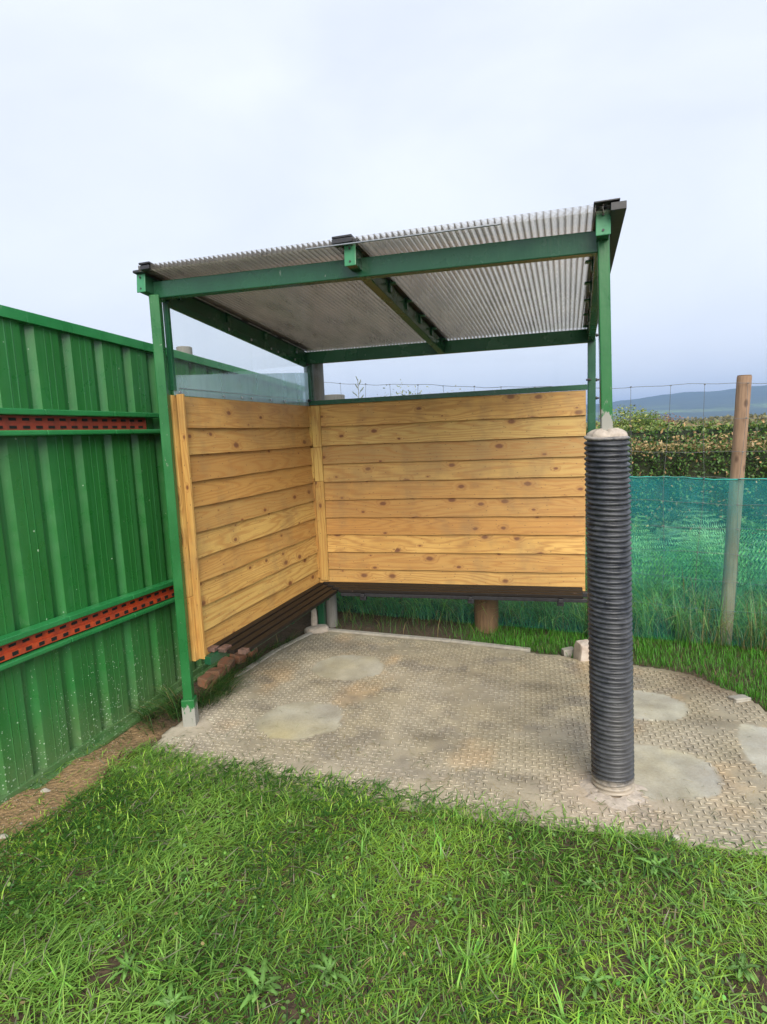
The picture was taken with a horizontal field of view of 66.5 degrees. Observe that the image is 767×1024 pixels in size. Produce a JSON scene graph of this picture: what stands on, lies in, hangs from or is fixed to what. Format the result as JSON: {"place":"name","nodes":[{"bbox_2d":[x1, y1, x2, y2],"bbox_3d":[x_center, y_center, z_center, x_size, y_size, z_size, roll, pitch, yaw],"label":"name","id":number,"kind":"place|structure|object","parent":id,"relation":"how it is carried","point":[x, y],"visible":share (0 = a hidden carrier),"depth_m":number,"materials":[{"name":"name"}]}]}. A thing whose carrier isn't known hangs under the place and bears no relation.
{"place":"outdoors","nodes":[
{"label":"outdoors","id":0,"kind":"place"},
{"bbox_2d":[0,420,766,1023],"bbox_3d":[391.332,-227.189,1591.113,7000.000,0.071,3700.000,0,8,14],"label":"ground","id":1,"kind":"structure","parent":0,"point":[72,774],"depth_m":1.88,"materials":[{"name":"green plant"}]},
{"bbox_2d":[0,833,7,838],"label":"stone","id":2,"kind":"object","parent":1,"relation":"on","point":[2,836],"visible":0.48,"depth_m":2.27,"materials":[{"name":"white stone"}]},
{"bbox_2d":[40,788,50,791],"bbox_3d":[-1.480,1.230,2.565,0.058,0.022,0.035,7,17,13],"label":"stone","id":3,"kind":"object","parent":1,"relation":"on","point":[46,790],"visible":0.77,"depth_m":2.56,"materials":[{"name":"white stone"}]},
{"bbox_2d":[84,918,109,934],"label":"dandelion","id":4,"kind":"object","parent":1,"relation":"on","point":[92,928],"visible":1,"depth_m":1.79,"materials":[{"name":"green plant"}]},
{"bbox_2d":[107,950,148,982],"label":"dandelion","id":5,"kind":"object","parent":1,"relation":"on","point":[123,966],"visible":0.97,"depth_m":1.65,"materials":[{"name":"green plant"}]},
{"bbox_2d":[1,629,301,819],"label":"edge grass","id":6,"kind":"structure","parent":1,"relation":"on","point":[171,709],"depth_m":3.32,"materials":[{"name":"green plant"}]},
{"bbox_2d":[0,305,304,804],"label":"hoarding","id":7,"kind":"object","parent":1,"relation":"on","point":[89,648],"visible":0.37,"depth_m":2.88,"materials":[{"name":"green paint"}]},
{"bbox_2d":[147,981,193,1023],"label":"dandelion","id":8,"kind":"object","parent":1,"relation":"on","point":[165,1000],"visible":1,"depth_m":1.55,"materials":[{"name":"green plant"}]},
{"bbox_2d":[176,346,192,354],"bbox_3d":[-1.287,-0.046,4.039,0.103,2.129,0.101,0,8,14],"label":"timber post","id":9,"kind":"object","parent":1,"relation":"on","point":[186,349],"visible":0.14,"depth_m":3.86,"materials":[{"name":"grey wood"}]},
{"bbox_2d":[176,868,193,884],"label":"dandelion","id":10,"kind":"object","parent":1,"relation":"on","point":[185,873],"visible":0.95,"depth_m":1.99,"materials":[{"name":"green plant"}]},
{"bbox_2d":[197,673,217,688],"bbox_3d":[-1.098,1.052,3.641,0.092,0.063,0.092,9,9,25],"label":"brick","id":11,"kind":"object","parent":1,"relation":"on","point":[203,679],"visible":0.77,"depth_m":3.61,"materials":[{"name":"brown brick"}]},
{"bbox_2d":[205,667,225,677],"bbox_3d":[-1.077,1.037,3.748,0.106,0.063,0.087,-7,3,14],"label":"brick","id":12,"kind":"object","parent":1,"relation":"on","point":[217,671],"visible":0.56,"depth_m":3.72,"materials":[{"name":"brown brick"}]},
{"bbox_2d":[217,656,234,672],"bbox_3d":[-1.041,1.014,3.872,0.096,0.068,0.109,6,15,6],"label":"brick","id":13,"kind":"object","parent":1,"relation":"on","point":[224,661],"visible":0.71,"depth_m":3.84,"materials":[{"name":"brown brick"}]},
{"bbox_2d":[230,652,246,663],"bbox_3d":[-0.993,0.999,4.003,0.102,0.060,0.083,11,5,30],"label":"brick","id":14,"kind":"object","parent":1,"relation":"on","point":[237,657],"visible":0.59,"depth_m":3.97,"materials":[{"name":"brown brick"}]},
{"bbox_2d":[246,648,257,656],"bbox_3d":[-0.940,0.990,4.134,0.076,0.061,0.091,4,4,20],"label":"brick","id":15,"kind":"object","parent":1,"relation":"on","point":[253,651],"visible":0.27,"depth_m":4.10,"materials":[{"name":"brown brick"}]},
{"bbox_2d":[239,958,282,1011],"bbox_3d":[-0.340,1.278,1.589,0.133,0.028,0.133,-6,8,-24],"label":"dandelion","id":16,"kind":"object","parent":1,"relation":"on","point":[269,987],"visible":1,"depth_m":1.58,"materials":[{"name":"green plant"}]},
{"bbox_2d":[304,624,328,633],"bbox_3d":[-0.521,0.921,4.573,0.204,0.073,0.187,-7,-2,15],"label":"mortar mound","id":17,"kind":"object","parent":1,"relation":"on","point":[319,628],"visible":0.77,"depth_m":4.51,"materials":[{"name":"grey concrete"}]},
{"bbox_2d":[311,608,317,625],"bbox_3d":[-0.544,0.844,4.592,0.051,0.217,0.050,2,10,14],"label":"mortar cone","id":18,"kind":"object","parent":17,"relation":"on","point":[314,617],"visible":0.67,"depth_m":4.57,"materials":[{"name":"grey concrete"}]},
{"bbox_2d":[309,952,351,986],"bbox_3d":[-0.144,1.273,1.617,0.088,0.022,0.144,-9,10,-39],"label":"dandelion","id":19,"kind":"object","parent":1,"relation":"on","point":[330,966],"visible":1,"depth_m":1.62,"materials":[{"name":"green plant"}]},
{"bbox_2d":[354,377,363,397],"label":"tall weed","id":20,"kind":"object","parent":1,"relation":"on","point":[358,389],"visible":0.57,"depth_m":5.82,"materials":[{"name":"green plant"}]},
{"bbox_2d":[234,628,530,677],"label":"kerb","id":21,"kind":"structure","parent":1,"relation":"on","point":[447,640],"depth_m":4.21,"materials":[{"name":"concrete"}]},
{"bbox_2d":[0,737,766,1023],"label":"lawn grass","id":22,"kind":"structure","parent":1,"relation":"on","point":[135,835],"depth_m":1.85,"materials":[{"name":"green plant"}]},
{"bbox_2d":[0,762,766,1023],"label":"clover","id":23,"kind":"object","parent":1,"relation":"on","point":[763,1007],"visible":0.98,"depth_m":1.86,"materials":[{"name":"green plant"}]},
{"bbox_2d":[377,379,427,395],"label":"bush","id":24,"kind":"object","parent":1,"relation":"on","point":[406,392],"visible":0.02,"depth_m":13.65,"materials":[{"name":"green plant"}]},
{"bbox_2d":[335,601,526,641],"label":"sparse grass","id":25,"kind":"structure","parent":1,"relation":"on","point":[413,623],"depth_m":4.53,"materials":[{"name":"green plant"}]},
{"bbox_2d":[436,891,461,914],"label":"dandelion","id":26,"kind":"object","parent":1,"relation":"on","point":[449,902],"visible":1,"depth_m":1.85,"materials":[{"name":"green plant"}]},
{"bbox_2d":[499,869,515,880],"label":"dandelion","id":27,"kind":"object","parent":1,"relation":"on","point":[507,874],"visible":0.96,"depth_m":1.95,"materials":[{"name":"green plant"}]},
{"bbox_2d":[288,364,766,645],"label":"wire fence","id":28,"kind":"object","parent":1,"relation":"on","point":[741,418],"visible":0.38,"depth_m":3.86,"materials":[{"name":"brown wood"}]},
{"bbox_2d":[630,476,766,479],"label":"wire","id":29,"kind":"object","parent":28,"relation":"attached to","point":[703,478],"visible":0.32,"depth_m":3.83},
{"bbox_2d":[561,646,573,656],"bbox_3d":[1.231,0.932,3.891,0.085,0.054,0.062,-9,5,-2],"label":"concrete lump","id":30,"kind":"object","parent":1,"relation":"on","point":[566,651],"visible":0.78,"depth_m":3.86,"materials":[{"name":"grey concrete"}]},
{"bbox_2d":[573,639,588,661],"bbox_3d":[1.304,0.918,3.793,0.111,0.156,0.118,2,12,-9],"label":"concrete lump","id":31,"kind":"object","parent":1,"relation":"on","point":[580,652],"visible":0.47,"depth_m":3.75,"materials":[{"name":"grey concrete"}]},
{"bbox_2d":[572,875,604,892],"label":"dandelion","id":32,"kind":"object","parent":1,"relation":"on","point":[593,885],"visible":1,"depth_m":1.90,"materials":[{"name":"green plant"}]},
{"bbox_2d":[573,966,614,999],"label":"dandelion","id":33,"kind":"object","parent":1,"relation":"on","point":[593,983],"visible":1,"depth_m":1.56,"materials":[{"name":"green plant"}]},
{"bbox_2d":[439,617,766,710],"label":"verge grass","id":34,"kind":"structure","parent":1,"relation":"on","point":[661,652],"depth_m":3.80,"materials":[{"name":"green plant"}]},
{"bbox_2d":[596,405,662,428],"bbox_3d":[9.452,-3.074,22.864,2.943,2.296,2.651,0,8,14],"label":"bush","id":35,"kind":"object","parent":1,"relation":"on","point":[616,422],"visible":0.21,"depth_m":22.54,"materials":[{"name":"green plant"}]},
{"bbox_2d":[585,533,699,602],"bbox_3d":[1.774,0.515,4.434,1.011,0.654,0.876,-3,8,-7],"label":"fern","id":36,"kind":"object","parent":1,"relation":"on","point":[648,589],"visible":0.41,"depth_m":4.51,"materials":[{"name":"green plant"}]},
{"bbox_2d":[585,516,699,587],"bbox_3d":[1.935,0.379,4.843,0.980,0.804,0.928,-7,9,-31],"label":"fern","id":37,"kind":"object","parent":1,"relation":"on","point":[636,534],"visible":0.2,"depth_m":4.66,"materials":[{"name":"green plant"}]},
{"bbox_2d":[633,410,668,428],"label":"bush","id":38,"kind":"object","parent":1,"relation":"on","point":[653,422],"visible":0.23,"depth_m":21.87,"materials":[{"name":"green plant"}]},
{"bbox_2d":[634,855,677,879],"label":"dandelion","id":39,"kind":"object","parent":1,"relation":"on","point":[654,861],"visible":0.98,"depth_m":1.96,"materials":[{"name":"green plant"}]},
{"bbox_2d":[632,557,680,603],"bbox_3d":[1.816,0.572,4.333,0.787,0.527,0.516,-6,8,-24],"label":"fern","id":40,"kind":"object","parent":1,"relation":"on","point":[637,595],"visible":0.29,"depth_m":4.25,"materials":[{"name":"green plant"}]},
{"bbox_2d":[645,411,683,430],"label":"bush","id":41,"kind":"object","parent":1,"relation":"on","point":[669,420],"visible":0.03,"depth_m":25.83,"materials":[{"name":"green plant"}]},
{"bbox_2d":[585,431,766,561],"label":"hedge","id":42,"kind":"object","parent":1,"relation":"on","point":[649,460],"visible":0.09,"depth_m":6.27,"materials":[{"name":"green plant"}]},
{"bbox_2d":[586,412,766,430],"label":"distant scrub","id":43,"kind":"object","parent":1,"relation":"on","point":[724,419],"visible":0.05,"depth_m":81.26,"materials":[{"name":"green plant"}]},
{"bbox_2d":[586,419,766,451],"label":"hedge","id":44,"kind":"object","parent":1,"relation":"on","point":[662,432],"visible":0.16,"depth_m":14.16,"materials":[{"name":"green plant"}]},
{"bbox_2d":[631,493,754,578],"bbox_3d":[2.309,0.295,4.919,1.265,0.876,1.310,0,8,14],"label":"fern","id":45,"kind":"object","parent":1,"relation":"on","point":[711,538],"visible":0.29,"depth_m":4.82,"materials":[{"name":"green plant"}]},
{"bbox_2d":[633,525,766,612],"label":"fern","id":46,"kind":"object","parent":1,"relation":"on","point":[715,562],"visible":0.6,"depth_m":4.24,"materials":[{"name":"green plant"}]},
{"bbox_2d":[664,576,766,651],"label":"tall grass","id":47,"kind":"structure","parent":1,"relation":"on","point":[718,635],"depth_m":3.86,"materials":[{"name":"green plant"}]},
{"bbox_2d":[669,508,766,592],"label":"fern","id":48,"kind":"object","parent":1,"relation":"on","point":[722,542],"visible":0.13,"depth_m":4.91,"materials":[{"name":"green plant"}]},
{"bbox_2d":[714,886,748,908],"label":"dandelion","id":49,"kind":"object","parent":1,"relation":"on","point":[732,893],"visible":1,"depth_m":1.82,"materials":[{"name":"green plant"}]},
{"bbox_2d":[715,515,766,566],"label":"fern","id":50,"kind":"object","parent":1,"relation":"on","point":[754,531],"visible":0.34,"depth_m":4.74,"materials":[{"name":"green plant"}]},
{"bbox_2d":[726,953,760,983],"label":"dandelion","id":51,"kind":"object","parent":1,"relation":"on","point":[747,974],"visible":1,"depth_m":1.58,"materials":[{"name":"green plant"}]},
{"bbox_2d":[739,524,766,590],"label":"fern","id":52,"kind":"object","parent":1,"relation":"on","point":[761,548],"visible":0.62,"depth_m":4.06,"materials":[{"name":"green plant"}]},
{"bbox_2d":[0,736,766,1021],"bbox_3d":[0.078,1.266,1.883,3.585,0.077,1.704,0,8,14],"label":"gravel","id":53,"kind":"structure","parent":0,"point":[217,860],"depth_m":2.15,"materials":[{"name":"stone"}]},
{"bbox_2d":[0,0,766,403],"label":"sky","id":54,"kind":"structure","parent":0,"point":[185,138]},
{"bbox_2d":[117,631,766,855],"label":"pavement","id":55,"kind":"structure","parent":0,"point":[440,699],"depth_m":2.92,"materials":[{"name":"concrete"}]},
{"bbox_2d":[133,198,626,726],"bbox_3d":[0.141,-0.099,3.361,2.273,2.376,2.058,0,8,14],"label":"shelter","id":56,"kind":"object","parent":55,"relation":"on","point":[281,514],"visible":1,"depth_m":4.00,"materials":[{"name":"green paint"}]},
{"bbox_2d":[578,428,647,810],"bbox_3d":[0.920,0.418,2.322,0.314,1.502,0.313,-9,10,-40],"label":"corrugated pipe","id":57,"kind":"object","parent":55,"relation":"on","point":[609,568],"visible":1,"depth_m":2.28,"materials":[{"name":"black plastic"}]},
{"bbox_2d":[672,834,679,840],"bbox_3d":[1.049,1.169,2.098,0.025,0.020,0.019,4,11,13],"label":"stone","id":58,"kind":"object","parent":55,"relation":"on","point":[675,835],"visible":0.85,"depth_m":2.09,"materials":[{"name":"white stone"}]},
{"bbox_2d":[728,694,750,702],"bbox_3d":[1.918,1.006,3.150,0.106,0.026,0.062,-1,0,-15],"label":"concrete lump","id":59,"kind":"object","parent":55,"relation":"on","point":[741,698],"visible":1,"depth_m":3.13,"materials":[{"name":"white concrete"}]},
{"bbox_2d":[167,642,766,840],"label":"grass clippings","id":60,"kind":"object","parent":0,"point":[494,772],"depth_m":2.53,"materials":[{"name":"green plant"}]},
{"bbox_2d":[316,546,766,648],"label":"long grass","id":61,"kind":"structure","parent":0,"point":[650,616],"depth_m":4.34,"materials":[{"name":"green plant"}]},
{"bbox_2d":[585,526,723,606],"bbox_3d":[1.979,0.456,4.495,1.121,0.668,1.139,4,10,42],"label":"fern","id":62,"kind":"object","parent":61,"relation":"on","point":[677,567],"visible":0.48,"depth_m":4.25,"materials":[{"name":"green plant"}]},
{"bbox_2d":[643,519,766,603],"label":"fern","id":63,"kind":"object","parent":61,"relation":"on","point":[746,576],"visible":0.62,"depth_m":4.10,"materials":[{"name":"green plant"}]},
{"bbox_2d":[586,385,766,421],"bbox_3d":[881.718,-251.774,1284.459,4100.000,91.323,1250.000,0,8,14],"label":"hills","id":64,"kind":"structure","parent":0,"point":[721,403],"depth_m":1145.09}
]}

